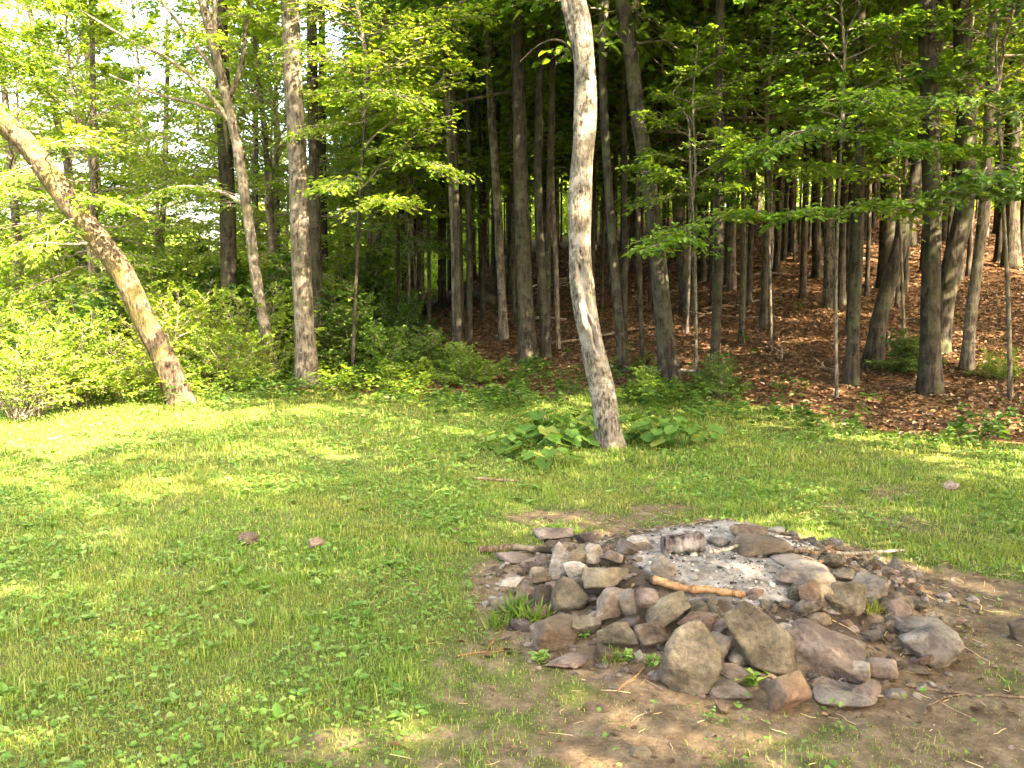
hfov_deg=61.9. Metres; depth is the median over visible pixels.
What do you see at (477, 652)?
stick
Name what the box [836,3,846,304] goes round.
tree
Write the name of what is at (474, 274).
tree
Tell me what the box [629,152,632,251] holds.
tree
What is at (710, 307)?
fallen branch
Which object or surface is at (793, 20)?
tree
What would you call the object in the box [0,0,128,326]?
tree
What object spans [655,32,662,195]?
tree
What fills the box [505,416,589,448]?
burdock plant
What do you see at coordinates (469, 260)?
tree
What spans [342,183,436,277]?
tree
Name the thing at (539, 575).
stone
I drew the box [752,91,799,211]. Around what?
tree
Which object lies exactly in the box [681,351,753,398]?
bush
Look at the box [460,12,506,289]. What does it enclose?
tree
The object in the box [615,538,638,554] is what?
stone
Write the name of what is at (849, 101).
understorey maple
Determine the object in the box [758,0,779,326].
tree
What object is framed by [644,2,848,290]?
tree
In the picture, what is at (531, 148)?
tree
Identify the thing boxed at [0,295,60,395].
bush
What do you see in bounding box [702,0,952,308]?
tree
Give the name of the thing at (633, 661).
stone
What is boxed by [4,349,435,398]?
edge weeds
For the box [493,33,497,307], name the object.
tree
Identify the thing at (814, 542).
stone
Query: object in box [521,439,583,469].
burdock plant
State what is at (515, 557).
stone
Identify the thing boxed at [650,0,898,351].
understorey maple
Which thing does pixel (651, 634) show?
stone
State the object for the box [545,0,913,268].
tree
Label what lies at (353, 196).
tree
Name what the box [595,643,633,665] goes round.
grass tuft
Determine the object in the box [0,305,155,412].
bush
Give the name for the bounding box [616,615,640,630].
stone
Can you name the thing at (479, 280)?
tree
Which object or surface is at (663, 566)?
stone
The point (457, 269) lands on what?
tree
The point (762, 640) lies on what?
boulder
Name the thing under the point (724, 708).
stone
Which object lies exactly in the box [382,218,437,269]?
tree
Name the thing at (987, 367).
bush
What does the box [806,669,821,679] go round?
stone
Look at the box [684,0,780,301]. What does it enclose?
tree
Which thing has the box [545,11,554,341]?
tree
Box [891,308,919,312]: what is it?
fallen branch
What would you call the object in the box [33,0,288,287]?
tree
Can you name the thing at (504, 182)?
tree
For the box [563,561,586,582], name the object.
stone
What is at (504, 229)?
tree
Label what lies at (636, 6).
tree
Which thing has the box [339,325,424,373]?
bush
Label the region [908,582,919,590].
stone
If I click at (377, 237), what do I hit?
tree
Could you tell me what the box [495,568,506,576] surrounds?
stone
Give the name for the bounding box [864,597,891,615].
grass tuft
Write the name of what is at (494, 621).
grass tuft
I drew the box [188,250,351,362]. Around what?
bush
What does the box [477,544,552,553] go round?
stick
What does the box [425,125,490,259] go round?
tree
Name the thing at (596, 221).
tree
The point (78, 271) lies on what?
bush
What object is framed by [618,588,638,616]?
stone
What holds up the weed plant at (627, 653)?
on the ground at (678, 728)
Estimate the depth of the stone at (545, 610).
4.04 m
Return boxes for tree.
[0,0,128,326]
[0,0,194,261]
[0,0,197,405]
[0,0,210,296]
[0,0,216,324]
[0,89,84,289]
[0,112,46,294]
[0,142,57,296]
[4,117,124,288]
[23,87,176,276]
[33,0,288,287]
[79,0,284,384]
[101,105,199,248]
[102,0,304,279]
[102,0,395,311]
[102,95,202,289]
[113,0,306,348]
[149,68,290,261]
[159,4,372,293]
[166,1,355,298]
[208,0,621,345]
[236,114,337,260]
[237,151,290,257]
[241,0,480,316]
[260,0,448,306]
[279,54,425,299]
[280,53,450,262]
[281,0,322,387]
[302,0,485,302]
[306,0,324,357]
[306,23,500,237]
[318,1,487,310]
[318,2,327,326]
[322,4,512,335]
[323,0,434,314]
[325,7,529,308]
[326,141,407,270]
[329,32,493,313]
[331,68,478,309]
[333,128,437,290]
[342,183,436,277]
[345,90,491,328]
[351,0,484,317]
[355,0,573,340]
[356,132,435,317]
[361,0,479,332]
[362,127,463,244]
[366,0,651,363]
[382,0,708,358]
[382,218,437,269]
[393,18,506,306]
[395,0,713,350]
[401,3,508,333]
[404,0,472,340]
[411,3,533,318]
[423,95,532,269]
[423,121,481,289]
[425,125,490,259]
[437,125,439,307]
[438,3,511,295]
[445,18,536,237]
[446,178,506,229]
[447,177,449,290]
[448,1,462,353]
[458,4,685,198]
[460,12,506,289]
[460,94,661,257]
[461,90,533,276]
[462,85,527,284]
[463,110,531,262]
[465,29,628,305]
[470,1,546,249]
[470,8,508,287]
[470,83,534,281]
[471,0,757,372]
[473,92,535,197]
[474,102,506,249]
[476,84,570,246]
[478,0,699,286]
[478,12,597,322]
[481,58,573,186]
[486,0,681,386]
[491,189,491,266]
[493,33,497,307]
[498,0,774,365]
[498,17,686,274]
[500,45,707,264]
[504,114,505,255]
[505,174,533,256]
[508,15,516,323]
[520,0,626,448]
[527,0,818,312]
[527,48,680,287]
[527,75,663,249]
[528,89,598,161]
[530,52,644,137]
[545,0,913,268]
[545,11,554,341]
[552,104,556,304]
[558,3,661,307]
[558,187,559,246]
[559,115,620,203]
[560,175,562,241]
[565,107,619,245]
[566,93,606,246]
[568,84,687,250]
[596,0,797,334]
[596,69,726,195]
[598,7,785,151]
[609,76,618,298]
[611,0,682,305]
[611,100,686,237]
[616,112,618,236]
[620,112,621,250]
[621,47,627,340]
[627,119,709,198]
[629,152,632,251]
[630,153,636,273]
[637,61,648,287]
[644,0,850,203]
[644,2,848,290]
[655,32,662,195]
[662,140,664,226]
[663,83,741,241]
[667,183,669,227]
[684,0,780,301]
[684,0,810,315]
[686,157,688,230]
[687,0,865,385]
[689,0,698,316]
[697,2,770,281]
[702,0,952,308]
[703,3,1023,295]
[704,72,834,222]
[705,83,753,258]
[708,0,724,372]
[708,159,712,278]
[723,76,730,284]
[737,74,811,179]
[738,0,809,345]
[739,1,852,260]
[740,4,813,271]
[742,6,911,278]
[746,0,762,305]
[748,0,1023,367]
[752,0,1023,294]
[752,89,836,246]
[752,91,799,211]
[755,63,836,259]
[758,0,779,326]
[761,4,817,266]
[764,0,896,288]
[774,129,779,236]
[775,0,1023,354]
[777,0,947,283]
[781,0,1017,307]
[782,142,785,210]
[787,73,797,251]
[798,3,812,298]
[798,140,802,243]
[834,160,836,249]
[835,16,1008,246]
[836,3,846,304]
[838,1,854,309]
[844,4,1023,196]
[844,31,868,334]
[846,2,1023,275]
[846,132,853,270]
[864,125,867,239]
[871,158,877,227]
[876,157,880,217]
[879,24,1009,139]
[900,74,917,292]
[906,19,1023,123]
[915,0,944,395]
[919,236,921,272]
[942,20,1007,239]
[942,24,1023,237]
[946,125,955,243]
[948,4,1023,268]
[958,0,998,371]
[959,2,978,280]
[975,135,980,218]
[982,7,1023,253]
[982,23,1005,262]
[992,79,1004,233]
[1001,13,1023,48]
[1020,174,1023,221]
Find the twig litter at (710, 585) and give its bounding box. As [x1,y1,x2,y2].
[140,496,1022,767]
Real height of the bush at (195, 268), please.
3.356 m
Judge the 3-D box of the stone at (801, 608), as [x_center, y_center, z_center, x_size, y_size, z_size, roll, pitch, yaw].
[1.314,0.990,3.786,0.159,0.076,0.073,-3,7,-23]
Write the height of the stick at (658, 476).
0.031 m
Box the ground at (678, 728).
[0,210,1023,767]
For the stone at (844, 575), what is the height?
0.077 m
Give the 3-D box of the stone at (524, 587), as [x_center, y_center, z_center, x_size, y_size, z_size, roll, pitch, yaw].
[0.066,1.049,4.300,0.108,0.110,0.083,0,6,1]
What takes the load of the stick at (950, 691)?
on the ground at (678, 728)
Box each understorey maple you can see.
[615,23,780,379]
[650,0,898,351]
[711,0,973,396]
[775,0,1023,372]
[863,0,1023,399]
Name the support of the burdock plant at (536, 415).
on the ground at (678, 728)
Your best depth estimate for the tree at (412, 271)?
26.55 m
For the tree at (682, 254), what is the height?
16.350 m
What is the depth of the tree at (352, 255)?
22.79 m
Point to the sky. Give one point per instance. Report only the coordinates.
(163, 13)
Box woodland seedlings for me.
[431,238,803,353]
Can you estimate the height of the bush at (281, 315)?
1.907 m
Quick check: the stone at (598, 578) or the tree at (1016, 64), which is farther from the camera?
the tree at (1016, 64)
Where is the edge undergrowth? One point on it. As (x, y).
(491, 394)
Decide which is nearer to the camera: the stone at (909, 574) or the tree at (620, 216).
the stone at (909, 574)
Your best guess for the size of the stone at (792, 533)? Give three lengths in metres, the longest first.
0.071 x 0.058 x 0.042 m
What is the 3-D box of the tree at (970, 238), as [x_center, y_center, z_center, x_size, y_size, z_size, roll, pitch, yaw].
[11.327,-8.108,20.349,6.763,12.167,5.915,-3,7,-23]
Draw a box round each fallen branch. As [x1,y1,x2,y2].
[507,316,566,319]
[551,322,654,344]
[610,365,705,374]
[685,310,780,318]
[698,303,729,317]
[700,297,780,310]
[722,300,750,307]
[723,272,786,274]
[771,336,786,360]
[811,357,838,374]
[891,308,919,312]
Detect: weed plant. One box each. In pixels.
[531,649,550,663]
[578,630,589,639]
[614,647,640,661]
[643,653,660,667]
[735,668,769,686]
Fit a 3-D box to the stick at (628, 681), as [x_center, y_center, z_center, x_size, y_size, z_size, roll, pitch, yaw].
[0.484,1.195,3.458,0.012,0.022,0.229,5,8,37]
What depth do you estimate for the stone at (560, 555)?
4.39 m
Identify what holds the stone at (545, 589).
on the ground at (678, 728)
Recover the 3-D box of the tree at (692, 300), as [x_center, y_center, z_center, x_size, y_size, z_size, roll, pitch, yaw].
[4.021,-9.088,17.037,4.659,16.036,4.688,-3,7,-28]
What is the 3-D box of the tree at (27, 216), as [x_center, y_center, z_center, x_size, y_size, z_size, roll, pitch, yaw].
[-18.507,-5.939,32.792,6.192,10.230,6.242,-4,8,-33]
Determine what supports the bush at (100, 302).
on the ground at (678, 728)
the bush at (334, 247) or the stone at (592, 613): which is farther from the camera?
the bush at (334, 247)
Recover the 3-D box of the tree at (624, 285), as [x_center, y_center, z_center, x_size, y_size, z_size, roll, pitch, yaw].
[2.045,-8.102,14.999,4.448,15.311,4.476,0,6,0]
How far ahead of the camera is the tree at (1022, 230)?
23.59 m
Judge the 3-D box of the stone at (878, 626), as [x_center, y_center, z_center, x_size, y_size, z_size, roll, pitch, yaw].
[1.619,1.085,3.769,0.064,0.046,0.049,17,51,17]
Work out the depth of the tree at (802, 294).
18.84 m
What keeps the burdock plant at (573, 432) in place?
on the ground at (678, 728)
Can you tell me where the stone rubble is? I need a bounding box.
[482,518,1006,699]
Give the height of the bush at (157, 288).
2.697 m
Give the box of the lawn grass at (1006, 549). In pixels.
[0,385,1023,767]
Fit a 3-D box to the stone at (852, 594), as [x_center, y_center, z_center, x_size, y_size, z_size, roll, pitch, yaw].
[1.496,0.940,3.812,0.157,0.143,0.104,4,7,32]
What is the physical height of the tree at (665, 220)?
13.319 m
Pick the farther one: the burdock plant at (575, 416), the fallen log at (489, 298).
the fallen log at (489, 298)
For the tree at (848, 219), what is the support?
on the ground at (678, 728)
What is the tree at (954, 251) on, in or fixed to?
on the ground at (678, 728)
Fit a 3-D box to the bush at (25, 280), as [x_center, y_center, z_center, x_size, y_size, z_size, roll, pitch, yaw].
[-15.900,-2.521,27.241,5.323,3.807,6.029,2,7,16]
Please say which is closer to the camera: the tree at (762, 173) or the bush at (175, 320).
the bush at (175, 320)
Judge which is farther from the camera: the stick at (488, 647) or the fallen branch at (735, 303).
the fallen branch at (735, 303)
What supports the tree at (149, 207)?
on the ground at (678, 728)
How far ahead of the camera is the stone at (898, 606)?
3.86 m
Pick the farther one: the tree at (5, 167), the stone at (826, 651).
the tree at (5, 167)
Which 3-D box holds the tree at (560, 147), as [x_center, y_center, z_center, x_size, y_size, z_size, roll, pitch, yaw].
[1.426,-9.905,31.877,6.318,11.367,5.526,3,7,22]
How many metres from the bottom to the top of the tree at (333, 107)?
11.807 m
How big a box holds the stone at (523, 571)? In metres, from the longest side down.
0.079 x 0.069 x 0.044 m
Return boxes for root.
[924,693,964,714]
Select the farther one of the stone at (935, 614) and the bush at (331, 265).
the bush at (331, 265)
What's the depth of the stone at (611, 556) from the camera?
4.19 m
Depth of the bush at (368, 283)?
20.82 m
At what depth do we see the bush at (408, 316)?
17.83 m
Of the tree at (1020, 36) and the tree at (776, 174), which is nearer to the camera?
the tree at (1020, 36)
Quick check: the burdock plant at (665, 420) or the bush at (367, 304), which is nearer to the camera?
the burdock plant at (665, 420)
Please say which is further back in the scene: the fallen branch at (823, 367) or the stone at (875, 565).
the fallen branch at (823, 367)
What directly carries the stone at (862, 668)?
on the ground at (678, 728)
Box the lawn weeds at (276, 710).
[0,334,1023,767]
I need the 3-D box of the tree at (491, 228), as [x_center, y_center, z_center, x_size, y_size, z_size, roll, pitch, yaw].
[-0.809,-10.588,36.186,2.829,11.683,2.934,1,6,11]
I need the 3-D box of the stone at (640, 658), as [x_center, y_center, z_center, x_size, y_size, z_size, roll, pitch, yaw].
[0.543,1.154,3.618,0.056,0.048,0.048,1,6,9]
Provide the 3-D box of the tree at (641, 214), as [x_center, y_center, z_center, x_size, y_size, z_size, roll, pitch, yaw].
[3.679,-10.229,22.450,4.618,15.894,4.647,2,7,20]
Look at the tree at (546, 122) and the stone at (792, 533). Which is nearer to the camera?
the stone at (792, 533)
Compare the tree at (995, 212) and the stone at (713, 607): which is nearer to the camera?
the stone at (713, 607)
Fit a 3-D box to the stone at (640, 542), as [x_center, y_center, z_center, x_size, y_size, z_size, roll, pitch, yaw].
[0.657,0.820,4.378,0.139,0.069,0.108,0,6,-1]
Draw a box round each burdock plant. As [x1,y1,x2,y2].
[470,428,529,456]
[495,431,562,461]
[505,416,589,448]
[513,406,580,423]
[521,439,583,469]
[540,413,604,447]
[546,407,593,431]
[573,417,593,422]
[619,415,663,439]
[626,414,688,445]
[641,406,704,429]
[650,421,725,447]
[686,429,718,441]
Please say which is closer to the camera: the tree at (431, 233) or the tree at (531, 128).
the tree at (531, 128)
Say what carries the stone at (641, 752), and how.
on the ground at (678, 728)
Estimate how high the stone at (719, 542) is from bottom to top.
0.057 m
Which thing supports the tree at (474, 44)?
on the ground at (678, 728)
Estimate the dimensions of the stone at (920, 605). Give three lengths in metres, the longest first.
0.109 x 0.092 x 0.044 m
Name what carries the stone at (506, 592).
on the ground at (678, 728)
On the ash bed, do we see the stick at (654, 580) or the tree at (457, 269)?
the stick at (654, 580)
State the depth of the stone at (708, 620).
3.65 m
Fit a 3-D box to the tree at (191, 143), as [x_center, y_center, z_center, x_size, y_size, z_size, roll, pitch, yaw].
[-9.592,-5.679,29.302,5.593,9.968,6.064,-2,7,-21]
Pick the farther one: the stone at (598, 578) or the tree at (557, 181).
the tree at (557, 181)
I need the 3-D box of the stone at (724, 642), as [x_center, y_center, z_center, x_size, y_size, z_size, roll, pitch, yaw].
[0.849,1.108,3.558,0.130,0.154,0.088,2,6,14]
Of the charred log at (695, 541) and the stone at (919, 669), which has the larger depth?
the charred log at (695, 541)
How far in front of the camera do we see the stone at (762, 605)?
3.77 m
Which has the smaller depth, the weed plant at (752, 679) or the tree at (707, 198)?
the weed plant at (752, 679)
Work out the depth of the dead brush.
14.16 m
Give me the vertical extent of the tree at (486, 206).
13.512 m
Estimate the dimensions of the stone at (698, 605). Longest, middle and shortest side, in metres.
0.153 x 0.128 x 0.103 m
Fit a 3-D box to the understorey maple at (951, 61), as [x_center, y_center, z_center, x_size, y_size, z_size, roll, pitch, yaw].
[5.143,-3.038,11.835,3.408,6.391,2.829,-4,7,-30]
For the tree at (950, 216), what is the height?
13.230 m
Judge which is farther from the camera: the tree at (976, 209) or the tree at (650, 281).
the tree at (976, 209)
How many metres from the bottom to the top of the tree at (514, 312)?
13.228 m
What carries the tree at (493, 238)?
on the ground at (678, 728)
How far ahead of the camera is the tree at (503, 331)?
17.17 m
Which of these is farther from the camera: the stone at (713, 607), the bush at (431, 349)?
the bush at (431, 349)
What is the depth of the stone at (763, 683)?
3.39 m
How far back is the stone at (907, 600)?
3.95 m
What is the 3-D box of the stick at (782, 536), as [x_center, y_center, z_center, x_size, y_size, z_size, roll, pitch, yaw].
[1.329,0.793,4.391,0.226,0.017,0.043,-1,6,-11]
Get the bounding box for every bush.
[0,251,63,299]
[0,262,67,338]
[0,277,153,395]
[0,283,47,358]
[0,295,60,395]
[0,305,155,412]
[0,306,125,421]
[4,246,180,337]
[5,256,185,354]
[5,276,49,325]
[8,241,152,311]
[12,242,171,324]
[39,245,248,376]
[54,318,201,403]
[74,280,260,385]
[131,252,294,365]
[157,245,280,307]
[164,240,279,298]
[170,279,337,389]
[177,326,279,391]
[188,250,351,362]
[206,332,293,387]
[218,232,374,327]
[271,249,442,329]
[276,283,416,376]
[285,238,412,315]
[323,285,395,325]
[328,234,437,318]
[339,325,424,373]
[359,288,451,348]
[389,324,462,380]
[424,341,505,388]
[615,364,680,405]
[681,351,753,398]
[860,327,947,374]
[963,345,1023,381]
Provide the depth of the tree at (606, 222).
34.47 m
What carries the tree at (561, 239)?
on the ground at (678, 728)
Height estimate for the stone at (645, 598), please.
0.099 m
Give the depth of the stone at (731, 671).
3.41 m
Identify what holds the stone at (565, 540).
on the ground at (678, 728)
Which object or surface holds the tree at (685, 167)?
on the ground at (678, 728)
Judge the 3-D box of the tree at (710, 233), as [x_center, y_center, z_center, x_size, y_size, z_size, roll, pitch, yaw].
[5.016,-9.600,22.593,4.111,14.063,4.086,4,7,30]
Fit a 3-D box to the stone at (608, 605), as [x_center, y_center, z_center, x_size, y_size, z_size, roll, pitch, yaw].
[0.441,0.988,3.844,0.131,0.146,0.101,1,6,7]
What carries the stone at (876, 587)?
on the ground at (678, 728)
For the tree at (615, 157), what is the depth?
21.10 m
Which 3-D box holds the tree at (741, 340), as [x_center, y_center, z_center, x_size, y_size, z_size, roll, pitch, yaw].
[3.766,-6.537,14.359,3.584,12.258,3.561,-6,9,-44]
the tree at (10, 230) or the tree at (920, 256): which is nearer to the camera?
the tree at (920, 256)
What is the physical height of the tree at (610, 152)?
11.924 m
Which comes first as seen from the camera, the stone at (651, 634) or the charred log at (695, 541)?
the stone at (651, 634)
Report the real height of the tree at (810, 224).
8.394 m
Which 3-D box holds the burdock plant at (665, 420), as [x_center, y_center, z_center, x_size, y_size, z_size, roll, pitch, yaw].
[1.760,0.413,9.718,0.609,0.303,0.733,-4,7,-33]
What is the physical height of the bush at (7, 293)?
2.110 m
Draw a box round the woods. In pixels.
[0,116,1023,302]
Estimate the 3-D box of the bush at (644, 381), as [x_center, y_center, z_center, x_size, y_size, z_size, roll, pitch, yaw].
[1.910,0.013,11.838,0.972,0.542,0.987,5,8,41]
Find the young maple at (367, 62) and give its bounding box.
[225,0,502,373]
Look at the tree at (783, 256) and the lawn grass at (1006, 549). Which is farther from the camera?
the tree at (783, 256)
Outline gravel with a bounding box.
[155,501,1023,767]
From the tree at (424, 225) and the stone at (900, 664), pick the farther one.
the tree at (424, 225)
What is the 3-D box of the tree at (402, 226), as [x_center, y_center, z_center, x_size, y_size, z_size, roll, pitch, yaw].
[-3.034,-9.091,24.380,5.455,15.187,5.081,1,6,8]
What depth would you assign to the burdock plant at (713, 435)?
9.00 m
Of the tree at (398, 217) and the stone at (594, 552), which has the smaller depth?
the stone at (594, 552)
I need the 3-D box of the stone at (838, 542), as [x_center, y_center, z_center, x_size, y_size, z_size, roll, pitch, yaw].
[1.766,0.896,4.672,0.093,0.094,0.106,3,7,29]
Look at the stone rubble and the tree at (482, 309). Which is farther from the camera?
the tree at (482, 309)
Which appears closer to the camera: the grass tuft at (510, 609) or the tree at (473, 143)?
the grass tuft at (510, 609)
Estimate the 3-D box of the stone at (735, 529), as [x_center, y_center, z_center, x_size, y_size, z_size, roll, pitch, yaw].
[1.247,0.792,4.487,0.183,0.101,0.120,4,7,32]
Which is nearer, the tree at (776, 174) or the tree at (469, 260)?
the tree at (469, 260)
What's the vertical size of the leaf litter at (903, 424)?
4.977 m
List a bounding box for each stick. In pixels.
[455,650,504,656]
[470,477,518,481]
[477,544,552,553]
[483,631,502,655]
[617,666,644,691]
[645,464,678,495]
[645,575,748,596]
[709,544,737,553]
[774,535,791,537]
[785,545,870,556]
[795,546,904,555]
[817,554,869,562]
[905,683,1023,697]
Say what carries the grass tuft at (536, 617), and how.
on the ground at (678, 728)
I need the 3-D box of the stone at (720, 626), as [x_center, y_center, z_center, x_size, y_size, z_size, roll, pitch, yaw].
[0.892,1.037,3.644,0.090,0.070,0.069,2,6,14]
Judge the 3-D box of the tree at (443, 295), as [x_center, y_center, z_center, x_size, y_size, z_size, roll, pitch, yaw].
[-1.940,-10.296,24.716,6.788,16.634,6.118,0,6,0]
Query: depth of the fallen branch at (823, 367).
13.09 m
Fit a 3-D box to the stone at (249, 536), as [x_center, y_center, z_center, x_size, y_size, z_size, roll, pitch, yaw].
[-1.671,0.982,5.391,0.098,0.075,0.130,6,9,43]
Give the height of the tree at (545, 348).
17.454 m
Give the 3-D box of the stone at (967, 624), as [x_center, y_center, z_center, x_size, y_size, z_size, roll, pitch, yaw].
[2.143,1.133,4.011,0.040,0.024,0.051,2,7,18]
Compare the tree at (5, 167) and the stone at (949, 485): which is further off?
the tree at (5, 167)
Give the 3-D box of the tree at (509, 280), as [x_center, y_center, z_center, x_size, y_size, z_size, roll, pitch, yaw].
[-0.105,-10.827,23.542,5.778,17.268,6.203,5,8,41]
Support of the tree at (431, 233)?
on the ground at (678, 728)
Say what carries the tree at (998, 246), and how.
on the ground at (678, 728)
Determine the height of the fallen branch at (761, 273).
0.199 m
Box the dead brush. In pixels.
[74,315,236,365]
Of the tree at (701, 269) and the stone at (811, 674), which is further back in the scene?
the tree at (701, 269)
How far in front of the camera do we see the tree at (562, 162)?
22.99 m
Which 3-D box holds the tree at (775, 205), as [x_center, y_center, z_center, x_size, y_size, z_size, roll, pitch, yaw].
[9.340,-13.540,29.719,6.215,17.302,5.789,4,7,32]
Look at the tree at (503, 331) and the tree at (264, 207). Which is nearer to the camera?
the tree at (503, 331)
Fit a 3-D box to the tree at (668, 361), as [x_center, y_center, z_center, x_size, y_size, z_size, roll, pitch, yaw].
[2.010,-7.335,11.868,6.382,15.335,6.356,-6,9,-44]
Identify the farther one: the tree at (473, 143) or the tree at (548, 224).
the tree at (473, 143)
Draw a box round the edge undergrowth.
[6,342,1023,443]
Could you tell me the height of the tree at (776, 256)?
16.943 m
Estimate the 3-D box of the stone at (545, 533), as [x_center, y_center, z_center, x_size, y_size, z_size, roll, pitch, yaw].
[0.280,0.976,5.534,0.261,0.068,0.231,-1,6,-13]
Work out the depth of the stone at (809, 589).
3.78 m
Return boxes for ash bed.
[616,519,856,611]
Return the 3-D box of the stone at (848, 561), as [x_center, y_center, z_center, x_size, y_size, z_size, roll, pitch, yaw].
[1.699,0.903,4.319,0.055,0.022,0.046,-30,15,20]
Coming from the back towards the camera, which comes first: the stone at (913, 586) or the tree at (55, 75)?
the tree at (55, 75)
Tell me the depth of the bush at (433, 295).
28.65 m
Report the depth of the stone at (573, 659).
3.63 m
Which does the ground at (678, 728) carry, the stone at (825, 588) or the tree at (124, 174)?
the tree at (124, 174)
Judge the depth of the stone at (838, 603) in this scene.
3.77 m
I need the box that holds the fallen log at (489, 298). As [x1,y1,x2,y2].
[425,289,495,304]
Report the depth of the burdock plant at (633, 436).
9.13 m
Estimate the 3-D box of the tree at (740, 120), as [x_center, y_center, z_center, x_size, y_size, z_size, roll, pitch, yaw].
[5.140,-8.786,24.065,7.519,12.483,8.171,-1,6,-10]
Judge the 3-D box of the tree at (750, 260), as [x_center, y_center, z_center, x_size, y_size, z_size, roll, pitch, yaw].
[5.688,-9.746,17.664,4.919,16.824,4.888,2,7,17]
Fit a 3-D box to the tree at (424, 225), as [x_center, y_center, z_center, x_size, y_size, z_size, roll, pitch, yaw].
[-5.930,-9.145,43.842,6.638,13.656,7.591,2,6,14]
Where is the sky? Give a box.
[0,0,834,268]
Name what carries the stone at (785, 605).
on the ground at (678, 728)
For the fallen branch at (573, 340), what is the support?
on the ground at (678, 728)
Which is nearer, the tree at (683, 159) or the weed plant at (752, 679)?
the weed plant at (752, 679)
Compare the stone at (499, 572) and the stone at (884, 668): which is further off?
the stone at (499, 572)
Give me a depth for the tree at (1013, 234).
21.52 m
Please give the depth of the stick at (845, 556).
4.37 m
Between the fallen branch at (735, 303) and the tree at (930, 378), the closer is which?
the tree at (930, 378)
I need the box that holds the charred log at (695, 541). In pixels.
[660,531,705,554]
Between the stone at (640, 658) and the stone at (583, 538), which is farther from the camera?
the stone at (583, 538)
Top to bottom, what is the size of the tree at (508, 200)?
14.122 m
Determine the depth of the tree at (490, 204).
42.90 m
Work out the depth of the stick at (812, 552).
4.24 m
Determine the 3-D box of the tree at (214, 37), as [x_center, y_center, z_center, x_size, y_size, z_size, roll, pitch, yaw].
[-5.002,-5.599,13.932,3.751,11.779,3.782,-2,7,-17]
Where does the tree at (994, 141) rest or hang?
on the ground at (678, 728)
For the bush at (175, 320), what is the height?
1.983 m
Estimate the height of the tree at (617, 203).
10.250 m
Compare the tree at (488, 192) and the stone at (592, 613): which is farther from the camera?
the tree at (488, 192)
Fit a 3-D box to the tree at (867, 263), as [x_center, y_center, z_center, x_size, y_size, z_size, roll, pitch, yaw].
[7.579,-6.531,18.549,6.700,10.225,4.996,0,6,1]
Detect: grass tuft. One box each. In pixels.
[476,607,517,631]
[483,586,542,618]
[508,593,556,623]
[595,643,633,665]
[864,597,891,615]
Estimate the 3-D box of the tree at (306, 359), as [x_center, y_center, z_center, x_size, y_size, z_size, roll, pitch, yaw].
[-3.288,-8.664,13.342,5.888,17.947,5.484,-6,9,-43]
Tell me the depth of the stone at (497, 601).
4.22 m
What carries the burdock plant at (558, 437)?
on the ground at (678, 728)
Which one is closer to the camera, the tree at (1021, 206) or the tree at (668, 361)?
the tree at (668, 361)
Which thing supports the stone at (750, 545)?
on the ground at (678, 728)
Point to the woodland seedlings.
(746, 337)
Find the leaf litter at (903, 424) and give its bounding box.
[181,216,1023,767]
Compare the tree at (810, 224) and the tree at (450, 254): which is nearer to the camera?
the tree at (810, 224)
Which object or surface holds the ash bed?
on the ground at (678, 728)
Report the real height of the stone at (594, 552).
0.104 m
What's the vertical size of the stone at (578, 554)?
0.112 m
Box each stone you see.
[235,532,257,545]
[308,537,325,548]
[491,596,525,608]
[494,551,529,563]
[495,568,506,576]
[499,576,524,587]
[501,590,514,595]
[515,582,534,599]
[517,566,528,575]
[529,614,578,652]
[530,567,551,584]
[532,527,573,540]
[533,584,552,605]
[534,605,549,617]
[535,557,544,566]
[544,540,556,546]
[545,652,587,667]
[549,542,569,579]
[551,576,588,613]
[556,538,573,543]
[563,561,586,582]
[567,547,585,563]
[572,615,600,635]
[573,532,594,543]
[581,567,628,589]
[584,543,602,563]
[584,701,607,712]
[586,593,598,601]
[588,611,595,616]
[593,643,613,663]
[595,587,622,620]
[596,622,638,647]
[599,550,623,562]
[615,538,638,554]
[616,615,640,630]
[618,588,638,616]
[626,535,653,548]
[629,659,638,663]
[630,745,651,758]
[633,650,645,661]
[634,587,658,609]
[634,621,668,646]
[645,590,690,627]
[649,669,661,681]
[650,554,675,577]
[656,643,664,651]
[678,611,717,631]
[686,599,708,612]
[706,536,730,547]
[707,601,723,618]
[708,675,752,698]
[711,631,731,660]
[713,618,727,632]
[714,700,730,714]
[720,663,749,682]
[729,524,768,536]
[729,533,793,556]
[758,599,767,611]
[758,672,766,681]
[760,678,770,690]
[766,670,811,711]
[769,553,813,565]
[771,606,777,612]
[775,559,835,585]
[779,601,789,609]
[786,583,799,601]
[786,618,866,684]
[787,530,798,536]
[792,599,826,616]
[798,579,820,600]
[806,536,815,541]
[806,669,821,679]
[811,540,817,545]
[811,676,832,686]
[812,679,877,707]
[815,578,833,610]
[817,553,845,566]
[822,540,837,550]
[824,593,850,616]
[829,536,843,547]
[830,581,865,612]
[832,568,855,581]
[845,558,851,564]
[851,571,888,604]
[851,679,880,699]
[852,660,870,681]
[865,561,880,570]
[865,565,872,571]
[865,649,869,656]
[866,657,898,679]
[870,623,885,632]
[878,595,892,604]
[878,599,891,611]
[884,596,912,615]
[884,688,906,699]
[887,615,943,634]
[888,591,913,611]
[889,556,906,574]
[897,660,903,669]
[903,663,931,674]
[906,571,915,578]
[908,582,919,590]
[910,654,934,665]
[913,591,926,595]
[913,601,931,610]
[922,611,939,618]
[937,602,943,608]
[938,616,956,628]
[942,480,959,489]
[963,622,972,626]
[1007,618,1023,642]
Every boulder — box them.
[659,620,722,695]
[723,600,796,673]
[898,622,963,668]

